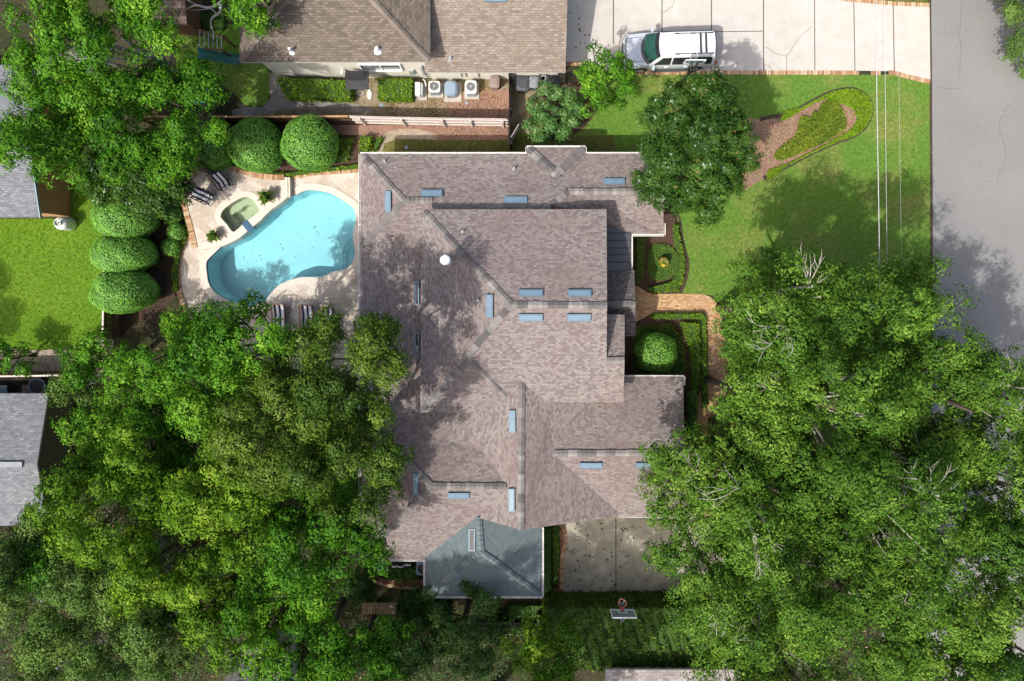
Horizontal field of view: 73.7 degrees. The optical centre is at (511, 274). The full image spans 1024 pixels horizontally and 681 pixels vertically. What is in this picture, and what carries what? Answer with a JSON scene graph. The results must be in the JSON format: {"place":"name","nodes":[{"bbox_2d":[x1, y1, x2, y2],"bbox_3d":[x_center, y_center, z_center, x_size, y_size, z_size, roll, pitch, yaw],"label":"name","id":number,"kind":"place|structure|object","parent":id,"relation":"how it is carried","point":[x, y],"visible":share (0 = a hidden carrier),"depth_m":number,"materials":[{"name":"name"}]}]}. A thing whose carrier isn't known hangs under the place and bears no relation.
{"place":"outdoors","nodes":[
{"label":"outdoors","id":0,"kind":"place"},
{"bbox_2d":[0,163,110,349],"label":"back lawn","id":1,"kind":"structure","parent":0,"point":[74,271],"depth_m":40.00,"materials":[{"name":"plant"}]},
{"bbox_2d":[176,24,268,106],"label":"side lawn","id":2,"kind":"structure","parent":0,"point":[248,80],"depth_m":40.00,"materials":[{"name":"plant"}]},
{"bbox_2d":[232,76,373,115],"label":"grey path","id":3,"kind":"structure","parent":0,"point":[278,100],"depth_m":40.00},
{"bbox_2d":[383,139,509,151],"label":"side strip lawn","id":4,"kind":"structure","parent":0,"point":[451,147],"depth_m":39.98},
{"bbox_2d":[0,0,931,680],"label":"ground","id":5,"kind":"structure","parent":0,"point":[146,332],"depth_m":40.00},
{"bbox_2d":[0,65,70,217],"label":"house","id":6,"kind":"structure","parent":5,"relation":"on","point":[22,194],"depth_m":37.24,"materials":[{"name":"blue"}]},
{"bbox_2d":[0,392,72,525],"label":"grey house","id":7,"kind":"structure","parent":5,"relation":"on","point":[31,444],"depth_m":37.07,"materials":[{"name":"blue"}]},
{"bbox_2d":[0,69,90,175],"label":"oak tree","id":8,"kind":"object","parent":5,"relation":"on","point":[47,135],"visible":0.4,"depth_m":31.71,"materials":[{"name":"green plant"}]},
{"bbox_2d":[0,504,94,598],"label":"mossy tree","id":9,"kind":"object","parent":5,"relation":"on","point":[10,565],"visible":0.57,"depth_m":33.36,"materials":[{"name":"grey plant"}]},
{"bbox_2d":[0,512,106,605],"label":"oak tree","id":10,"kind":"object","parent":5,"relation":"on","point":[33,573],"visible":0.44,"depth_m":33.04,"materials":[{"name":"green plant"}]},
{"bbox_2d":[0,334,112,379],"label":"planting bed","id":11,"kind":"object","parent":5,"relation":"on","point":[49,357],"visible":0.33,"depth_m":40.00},
{"bbox_2d":[41,351,101,412],"bbox_3d":[-23.877,5.810,37.953,2.570,4.205,3.574,0,90,0],"label":"feathery shrub","id":12,"kind":"object","parent":11,"relation":"on","point":[56,387],"visible":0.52,"depth_m":36.54,"materials":[{"name":"green plant"}]},
{"bbox_2d":[0,514,115,665],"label":"mossy tree","id":13,"kind":"object","parent":5,"relation":"on","point":[38,626],"visible":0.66,"depth_m":32.68,"materials":[{"name":"green plant"}]},
{"bbox_2d":[7,613,117,680],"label":"mossy tree","id":14,"kind":"object","parent":5,"relation":"on","point":[34,669],"visible":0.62,"depth_m":33.62,"materials":[{"name":"green plant"}]},
{"bbox_2d":[0,55,161,195],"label":"oak tree","id":15,"kind":"object","parent":5,"relation":"on","point":[103,130],"visible":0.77,"depth_m":31.12,"materials":[{"name":"green plant"}]},
{"bbox_2d":[0,0,168,118],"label":"oak tree","id":16,"kind":"object","parent":5,"relation":"on","point":[25,60],"visible":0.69,"depth_m":30.70,"materials":[{"name":"green plant"}]},
{"bbox_2d":[49,385,132,455],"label":"oak tree","id":17,"kind":"object","parent":5,"relation":"on","point":[97,425],"visible":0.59,"depth_m":33.70,"materials":[{"name":"green plant"}]},
{"bbox_2d":[58,321,147,393],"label":"oak tree","id":18,"kind":"object","parent":5,"relation":"on","point":[87,351],"visible":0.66,"depth_m":35.30,"materials":[{"name":"green plant"}]},
{"bbox_2d":[45,535,168,633],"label":"mossy tree","id":19,"kind":"object","parent":5,"relation":"on","point":[109,622],"visible":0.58,"depth_m":32.76,"materials":[{"name":"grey plant"}]},
{"bbox_2d":[17,404,209,576],"bbox_3d":[-18.038,9.748,33.837,6.869,12.446,6.828,41,90,0],"label":"oak tree","id":20,"kind":"object","parent":5,"relation":"on","point":[71,514],"visible":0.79,"depth_m":29.99,"materials":[{"name":"green plant"}]},
{"bbox_2d":[26,0,217,114],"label":"oak tree","id":21,"kind":"object","parent":5,"relation":"on","point":[134,18],"visible":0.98,"depth_m":30.48,"materials":[{"name":"green plant"}]},
{"bbox_2d":[0,24,268,349],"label":"grass","id":22,"kind":"structure","parent":5,"relation":"on","point":[79,334],"depth_m":39.97,"materials":[{"name":"plant"}]},
{"bbox_2d":[72,586,215,680],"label":"mossy tree","id":23,"kind":"object","parent":5,"relation":"on","point":[142,636],"visible":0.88,"depth_m":32.70,"materials":[{"name":"green plant"}]},
{"bbox_2d":[88,403,210,505],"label":"oak tree","id":24,"kind":"object","parent":5,"relation":"on","point":[141,421],"visible":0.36,"depth_m":31.84,"materials":[{"name":"green plant"}]},
{"bbox_2d":[97,348,201,428],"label":"oak tree","id":25,"kind":"object","parent":5,"relation":"on","point":[121,384],"visible":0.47,"depth_m":32.98,"materials":[{"name":"green plant"}]},
{"bbox_2d":[93,52,233,170],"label":"oak tree","id":26,"kind":"object","parent":5,"relation":"on","point":[195,86],"visible":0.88,"depth_m":31.92,"materials":[{"name":"green plant"}]},
{"bbox_2d":[112,122,216,191],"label":"oak tree","id":27,"kind":"object","parent":5,"relation":"on","point":[136,147],"visible":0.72,"depth_m":32.86,"materials":[{"name":"green plant"}]},
{"bbox_2d":[101,493,229,620],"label":"oak tree","id":28,"kind":"object","parent":5,"relation":"on","point":[134,577],"visible":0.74,"depth_m":30.40,"materials":[{"name":"green plant"}]},
{"bbox_2d":[144,0,201,35],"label":"plank shed","id":29,"kind":"structure","parent":5,"relation":"on","point":[190,22],"depth_m":38.27,"materials":[{"name":"brown wood"}]},
{"bbox_2d":[118,309,271,443],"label":"oak tree","id":30,"kind":"object","parent":5,"relation":"on","point":[198,412],"visible":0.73,"depth_m":29.75,"materials":[{"name":"green plant"}]},
{"bbox_2d":[136,381,261,479],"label":"oak tree","id":31,"kind":"object","parent":5,"relation":"on","point":[184,456],"visible":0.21,"depth_m":32.60,"materials":[{"name":"green plant"}]},
{"bbox_2d":[163,536,275,676],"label":"oak tree","id":32,"kind":"object","parent":5,"relation":"on","point":[199,624],"visible":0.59,"depth_m":33.04,"materials":[{"name":"green plant"}]},
{"bbox_2d":[145,421,296,578],"bbox_3d":[-12.789,10.227,34.392,6.486,11.339,6.401,33,90,0],"label":"oak tree","id":33,"kind":"object","parent":5,"relation":"on","point":[233,508],"visible":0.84,"depth_m":30.13,"materials":[{"name":"green plant"}]},
{"bbox_2d":[188,170,291,249],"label":"raised terrace","id":34,"kind":"structure","parent":5,"relation":"on","point":[204,222],"depth_m":39.60,"materials":[{"name":"concrete"}]},
{"bbox_2d":[214,191,264,237],"bbox_3d":[-15.741,-3.568,40.086,2.814,1.068,2.304,-39,90,0],"label":"hot tub","id":35,"kind":"object","parent":34,"relation":"in","point":[236,215],"visible":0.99,"depth_m":39.57,"materials":[{"name":"paint"}]},
{"bbox_2d":[180,287,306,399],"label":"oak tree","id":36,"kind":"object","parent":5,"relation":"on","point":[214,330],"visible":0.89,"depth_m":29.59,"materials":[{"name":"green plant"}]},
{"bbox_2d":[113,123,374,338],"bbox_3d":[-17.254,-4.932,39.994,19.270,0.001,7.849,-35,90,0],"label":"garden bed","id":37,"kind":"object","parent":5,"relation":"on","point":[142,315],"visible":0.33,"depth_m":39.99,"materials":[{"name":"soil"}]},
{"bbox_2d":[70,127,156,210],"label":"magnolia tree","id":38,"kind":"object","parent":37,"relation":"on","point":[96,180],"visible":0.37,"depth_m":35.40,"materials":[{"name":"green plant"}]},
{"bbox_2d":[89,234,158,273],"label":"clipped shrub","id":39,"kind":"object","parent":37,"relation":"on","point":[115,254],"visible":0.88,"depth_m":37.31,"materials":[{"name":"green plant"}]},
{"bbox_2d":[88,270,160,313],"bbox_3d":[-21.683,0.911,38.254,3.415,3.640,2.594,0,90,0],"label":"clipped shrub","id":40,"kind":"object","parent":37,"relation":"on","point":[130,292],"visible":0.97,"depth_m":37.22,"materials":[{"name":"green plant"}]},
{"bbox_2d":[90,196,159,238],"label":"clipped shrub","id":41,"kind":"object","parent":37,"relation":"on","point":[116,220],"visible":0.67,"depth_m":37.12,"materials":[{"name":"green plant"}]},
{"bbox_2d":[123,146,195,225],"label":"magnolia tree","id":42,"kind":"object","parent":37,"relation":"on","point":[145,199],"visible":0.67,"depth_m":35.39,"materials":[{"name":"green plant"}]},
{"bbox_2d":[180,118,233,170],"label":"clipped shrub","id":43,"kind":"object","parent":37,"relation":"on","point":[213,156],"visible":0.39,"depth_m":37.67,"materials":[{"name":"green plant"}]},
{"bbox_2d":[226,116,284,172],"bbox_3d":[-14.513,-7.360,38.677,3.192,3.594,3.211,0,90,0],"label":"clipped shrub","id":44,"kind":"object","parent":37,"relation":"on","point":[254,146],"visible":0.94,"depth_m":37.59,"materials":[{"name":"green plant"}]},
{"bbox_2d":[280,113,338,170],"bbox_3d":[-11.454,-7.504,38.670,3.289,3.608,3.238,0,90,0],"label":"clipped shrub","id":45,"kind":"object","parent":37,"relation":"on","point":[310,144],"visible":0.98,"depth_m":37.59,"materials":[{"name":"green plant"}]},
{"bbox_2d":[211,0,283,39],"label":"oak tree","id":46,"kind":"object","parent":5,"relation":"on","point":[260,13],"visible":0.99,"depth_m":32.39,"materials":[{"name":"green plant"}]},
{"bbox_2d":[203,355,334,503],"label":"oak tree","id":47,"kind":"object","parent":5,"relation":"on","point":[229,445],"visible":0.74,"depth_m":28.93,"materials":[{"name":"green plant"}]},
{"bbox_2d":[181,173,358,374],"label":"pool deck","id":48,"kind":"structure","parent":5,"relation":"on","point":[340,293],"depth_m":39.97,"materials":[{"name":"concrete"}]},
{"bbox_2d":[199,183,358,310],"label":"swimming pool","id":49,"kind":"structure","parent":48,"relation":"in","point":[330,213],"depth_m":41.27,"materials":[{"name":"liquid"}]},
{"bbox_2d":[218,555,336,680],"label":"oak tree","id":50,"kind":"object","parent":5,"relation":"on","point":[258,594],"visible":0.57,"depth_m":32.80,"materials":[{"name":"green plant"}]},
{"bbox_2d":[236,433,359,561],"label":"oak tree","id":51,"kind":"object","parent":5,"relation":"on","point":[304,515],"visible":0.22,"depth_m":31.98,"materials":[{"name":"green plant"}]},
{"bbox_2d":[259,593,371,680],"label":"oak tree","id":52,"kind":"object","parent":5,"relation":"on","point":[284,668],"visible":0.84,"depth_m":32.89,"materials":[{"name":"green plant"}]},
{"bbox_2d":[255,475,396,623],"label":"oak tree","id":53,"kind":"object","parent":5,"relation":"on","point":[283,548],"visible":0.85,"depth_m":30.92,"materials":[{"name":"green plant"}]},
{"bbox_2d":[271,388,417,535],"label":"oak tree","id":54,"kind":"object","parent":5,"relation":"on","point":[344,448],"visible":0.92,"depth_m":28.69,"materials":[{"name":"green plant"}]},
{"bbox_2d":[282,300,412,445],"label":"oak tree","id":55,"kind":"object","parent":5,"relation":"on","point":[379,336],"visible":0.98,"depth_m":28.09,"materials":[{"name":"green plant"}]},
{"bbox_2d":[303,598,419,680],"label":"oak tree","id":56,"kind":"object","parent":5,"relation":"on","point":[372,648],"visible":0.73,"depth_m":34.55,"materials":[{"name":"green plant"}]},
{"bbox_2d":[232,73,565,133],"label":"side yard","id":57,"kind":"structure","parent":5,"relation":"on","point":[518,112],"depth_m":40.00,"materials":[{"name":"soil"}]},
{"bbox_2d":[276,76,355,102],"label":"clipped hedge","id":58,"kind":"object","parent":57,"relation":"on","point":[321,90],"visible":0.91,"depth_m":39.05,"materials":[{"name":"green plant"}]},
{"bbox_2d":[446,89,513,118],"bbox_3d":[-1.888,-9.947,39.992,3.992,0.001,1.847,0,90,0],"label":"leaf bed","id":59,"kind":"object","parent":57,"relation":"on","point":[509,103],"visible":0.77,"depth_m":39.99,"materials":[{"name":"brown plant"}]},
{"bbox_2d":[238,0,566,89],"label":"neighbour house","id":60,"kind":"structure","parent":5,"relation":"on","point":[356,44],"depth_m":36.11,"materials":[{"name":"brown"}]},
{"bbox_2d":[354,583,459,680],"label":"evergreen tree","id":61,"kind":"object","parent":5,"relation":"on","point":[416,656],"visible":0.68,"depth_m":36.00,"materials":[{"name":"green plant"}]},
{"bbox_2d":[331,125,508,140],"bbox_3d":[-6.695,-8.242,39.990,13.005,0.001,1.128,0,90,0],"label":"bark bed","id":62,"kind":"object","parent":5,"relation":"on","point":[376,130],"visible":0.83,"depth_m":39.99,"materials":[{"name":"soil"}]},
{"bbox_2d":[349,115,507,127],"bbox_3d":[-4.668,-8.730,39.091,8.905,1.819,0.191,1,90,0],"label":"picket fence","id":63,"kind":"object","parent":5,"relation":"on","point":[406,121],"visible":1,"depth_m":39.00,"materials":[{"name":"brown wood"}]},
{"bbox_2d":[0,410,921,680],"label":"ground cover","id":64,"kind":"object","parent":5,"relation":"on","point":[337,602],"visible":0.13,"depth_m":39.57,"materials":[{"name":"green plant"}]},
{"bbox_2d":[421,577,512,680],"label":"evergreen tree","id":65,"kind":"object","parent":5,"relation":"on","point":[467,634],"visible":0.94,"depth_m":35.77,"materials":[{"name":"green plant"}]},
{"bbox_2d":[358,146,685,597],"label":"family house","id":66,"kind":"structure","parent":5,"relation":"on","point":[500,286],"depth_m":35.94,"materials":[{"name":"brown"}]},
{"bbox_2d":[498,606,585,680],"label":"oak tree","id":67,"kind":"object","parent":5,"relation":"on","point":[535,653],"visible":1,"depth_m":34.75,"materials":[{"name":"green plant"}]},
{"bbox_2d":[541,589,756,674],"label":"lawn","id":68,"kind":"structure","parent":5,"relation":"on","point":[645,638],"depth_m":38.05,"materials":[{"name":"green plant"}]},
{"bbox_2d":[631,204,686,293],"bbox_3d":[8.518,-1.488,39.992,3.599,0.001,5.279,0,90,0],"label":"front bed","id":69,"kind":"object","parent":5,"relation":"on","point":[669,221],"visible":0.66,"depth_m":39.99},
{"bbox_2d":[625,313,706,507],"bbox_3d":[9.022,8.290,39.992,4.847,0.001,12.118,0,90,0],"label":"entry bed","id":70,"kind":"object","parent":5,"relation":"on","point":[647,320],"visible":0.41,"depth_m":39.99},
{"bbox_2d":[634,332,677,373],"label":"ball shrub","id":71,"kind":"object","parent":70,"relation":"on","point":[656,351],"visible":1,"depth_m":38.24,"materials":[{"name":"green plant"}]},
{"bbox_2d":[631,322,687,374],"bbox_3d":[8.648,4.383,39.874,3.363,0.392,3.193,0,90,0],"label":"clipped hedge","id":72,"kind":"object","parent":70,"relation":"on","point":[680,366],"visible":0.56,"depth_m":39.93,"materials":[{"name":"green plant"}]},
{"bbox_2d":[635,285,740,515],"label":"brick walk","id":73,"kind":"structure","parent":5,"relation":"on","point":[647,303],"depth_m":39.98,"materials":[{"name":"brick"}]},
{"bbox_2d":[632,414,769,554],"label":"elm tree","id":74,"kind":"object","parent":5,"relation":"on","point":[684,468],"visible":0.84,"depth_m":31.33,"materials":[{"name":"green plant"}]},
{"bbox_2d":[639,506,781,647],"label":"elm tree","id":75,"kind":"object","parent":5,"relation":"on","point":[716,613],"visible":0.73,"depth_m":31.25,"materials":[{"name":"green plant"}]},
{"bbox_2d":[665,584,791,680],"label":"elm tree","id":76,"kind":"object","parent":5,"relation":"on","point":[729,649],"visible":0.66,"depth_m":32.03,"materials":[{"name":"green plant"}]},
{"bbox_2d":[676,387,835,579],"bbox_3d":[11.593,9.483,33.896,7.676,12.331,7.297,-44,90,0],"label":"elm tree","id":77,"kind":"object","parent":5,"relation":"on","point":[788,502],"visible":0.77,"depth_m":30.01,"materials":[{"name":"green plant"}]},
{"bbox_2d":[699,497,871,675],"bbox_3d":[13.053,14.156,33.903,7.097,12.304,8.567,0,90,0],"label":"elm tree","id":78,"kind":"object","parent":5,"relation":"on","point":[807,618],"visible":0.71,"depth_m":29.83,"materials":[{"name":"green plant"}]},
{"bbox_2d":[737,599,876,680],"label":"elm tree","id":79,"kind":"object","parent":5,"relation":"on","point":[828,674],"visible":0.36,"depth_m":32.58,"materials":[{"name":"green plant"}]},
{"bbox_2d":[794,487,921,608],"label":"elm tree","id":80,"kind":"object","parent":5,"relation":"on","point":[869,554],"visible":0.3,"depth_m":31.38,"materials":[{"name":"green plant"}]},
{"bbox_2d":[807,554,958,680],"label":"elm tree","id":81,"kind":"object","parent":5,"relation":"on","point":[890,652],"visible":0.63,"depth_m":30.96,"materials":[{"name":"green plant"}]},
{"bbox_2d":[854,585,1023,680],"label":"elm tree","id":82,"kind":"object","parent":5,"relation":"on","point":[1012,672],"visible":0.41,"depth_m":30.23,"materials":[{"name":"green plant"}]},
{"bbox_2d":[870,485,1023,664],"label":"elm tree","id":83,"kind":"object","parent":5,"relation":"on","point":[1000,616],"visible":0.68,"depth_m":29.47,"materials":[{"name":"green plant"}]},
{"bbox_2d":[898,558,1023,680],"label":"elm tree","id":84,"kind":"object","parent":5,"relation":"on","point":[1015,603],"visible":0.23,"depth_m":30.75,"materials":[{"name":"green plant"}]},
{"bbox_2d":[990,0,1023,80],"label":"street tree","id":85,"kind":"object","parent":5,"relation":"on","point":[1011,13],"visible":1,"depth_m":36.80,"materials":[{"name":"green plant"}]},
{"bbox_2d":[383,74,931,478],"bbox_3d":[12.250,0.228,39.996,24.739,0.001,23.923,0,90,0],"label":"front lawn","id":86,"kind":"structure","parent":0,"point":[835,248],"depth_m":40.00,"materials":[{"name":"plant"}]},
{"bbox_2d":[525,79,605,139],"bbox_3d":[3.275,-9.705,39.984,5.137,0.001,3.140,-16,90,0],"label":"shrub bed","id":87,"kind":"object","parent":86,"relation":"on","point":[575,83],"visible":0.36,"depth_m":39.98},
{"bbox_2d":[520,79,587,145],"bbox_3d":[2.290,-8.830,38.360,3.451,3.423,3.797,12,90,0],"label":"shrub","id":88,"kind":"object","parent":87,"relation":"on","point":[569,99],"visible":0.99,"depth_m":37.56,"materials":[{"name":"green plant"}]},
{"bbox_2d":[573,39,639,119],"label":"young tree","id":89,"kind":"object","parent":87,"relation":"on","point":[589,78],"visible":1,"depth_m":35.86,"materials":[{"name":"green plant"}]},
{"bbox_2d":[625,66,765,230],"bbox_3d":[8.986,-5.998,35.424,6.678,9.279,7.914,0,90,0],"label":"magnolia tree","id":90,"kind":"object","parent":86,"relation":"on","point":[718,165],"visible":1,"depth_m":31.93,"materials":[{"name":"green plant"}]},
{"bbox_2d":[708,239,879,417],"bbox_3d":[12.395,1.814,33.531,7.643,13.055,7.077,-24,90,0],"label":"elm tree","id":91,"kind":"object","parent":86,"relation":"on","point":[809,286],"visible":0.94,"depth_m":29.57,"materials":[{"name":"green plant"}]},
{"bbox_2d":[738,92,868,189],"bbox_3d":[16.581,-8.601,39.988,9.183,0.001,3.902,-26,90,0],"label":"island bed","id":92,"kind":"object","parent":86,"relation":"on","point":[754,177],"visible":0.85,"depth_m":39.99,"materials":[{"name":"brown soil"}]},
{"bbox_2d":[774,99,846,160],"bbox_3d":[17.251,-8.244,39.808,4.878,0.473,2.125,-33,90,0],"label":"ground cover","id":93,"kind":"object","parent":92,"relation":"on","point":[807,125],"visible":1,"depth_m":39.75,"materials":[{"name":"green plant"}]},
{"bbox_2d":[766,88,872,179],"bbox_3d":[17.567,-8.610,39.875,7.489,0.244,3.162,-27,90,0],"label":"ground cover","id":94,"kind":"object","parent":92,"relation":"on","point":[845,92],"visible":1,"depth_m":39.84,"materials":[{"name":"green plant"}]},
{"bbox_2d":[736,320,937,520],"bbox_3d":[14.229,6.340,33.315,8.163,13.493,8.751,0,90,0],"label":"elm tree","id":95,"kind":"object","parent":86,"relation":"on","point":[885,410],"visible":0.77,"depth_m":28.59,"materials":[{"name":"green plant"}]},
{"bbox_2d":[789,420,993,594],"bbox_3d":[16.470,9.845,33.259,7.654,13.588,7.239,0,90,0],"label":"elm tree","id":96,"kind":"object","parent":86,"relation":"on","point":[879,488],"visible":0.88,"depth_m":28.25,"materials":[{"name":"green plant"}]},
{"bbox_2d":[815,247,980,372],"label":"elm tree","id":97,"kind":"object","parent":86,"relation":"on","point":[912,313],"visible":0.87,"depth_m":30.01,"materials":[{"name":"green plant"}]},
{"bbox_2d":[828,320,1023,486],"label":"elm tree","id":98,"kind":"object","parent":86,"relation":"on","point":[990,376],"visible":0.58,"depth_m":30.39,"materials":[{"name":"green plant"}]},
{"bbox_2d":[858,407,995,514],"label":"elm tree","id":99,"kind":"object","parent":86,"relation":"on","point":[912,441],"visible":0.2,"depth_m":31.95,"materials":[{"name":"green plant"}]},
{"bbox_2d":[853,320,1002,413],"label":"elm tree","id":100,"kind":"object","parent":86,"relation":"on","point":[961,382],"visible":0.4,"depth_m":31.82,"materials":[{"name":"green plant"}]},
{"bbox_2d":[894,410,1023,581],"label":"elm tree","id":101,"kind":"object","parent":86,"relation":"on","point":[1000,464],"visible":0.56,"depth_m":30.30,"materials":[{"name":"green plant"}]},
{"bbox_2d":[927,338,1023,450],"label":"elm tree","id":102,"kind":"object","parent":86,"relation":"on","point":[1001,415],"visible":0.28,"depth_m":32.39,"materials":[{"name":"green plant"}]},
{"bbox_2d":[605,667,739,680],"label":"pale roof house","id":103,"kind":"structure","parent":0,"point":[642,674],"depth_m":37.02,"materials":[{"name":"grey"}]},
{"bbox_2d":[563,490,928,593],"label":"house driveway","id":104,"kind":"structure","parent":0,"point":[609,536],"depth_m":39.99,"materials":[{"name":"concrete"}]},
{"bbox_2d":[566,0,929,78],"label":"neighbour driveway","id":105,"kind":"structure","parent":0,"point":[816,35],"depth_m":39.98,"materials":[{"name":"concrete"}]},
{"bbox_2d":[622,26,716,72],"bbox_3d":[9.045,-12.881,39.015,5.350,1.970,2.496,-2,90,0],"label":"parked car","id":106,"kind":"object","parent":105,"relation":"on","point":[662,51],"visible":0.91,"depth_m":38.37,"materials":[{"name":"silver metal"}]},
{"bbox_2d":[704,345,822,475],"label":"elm tree","id":107,"kind":"object","parent":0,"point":[748,378],"visible":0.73,"depth_m":30.30,"materials":[{"name":"green plant"}]},
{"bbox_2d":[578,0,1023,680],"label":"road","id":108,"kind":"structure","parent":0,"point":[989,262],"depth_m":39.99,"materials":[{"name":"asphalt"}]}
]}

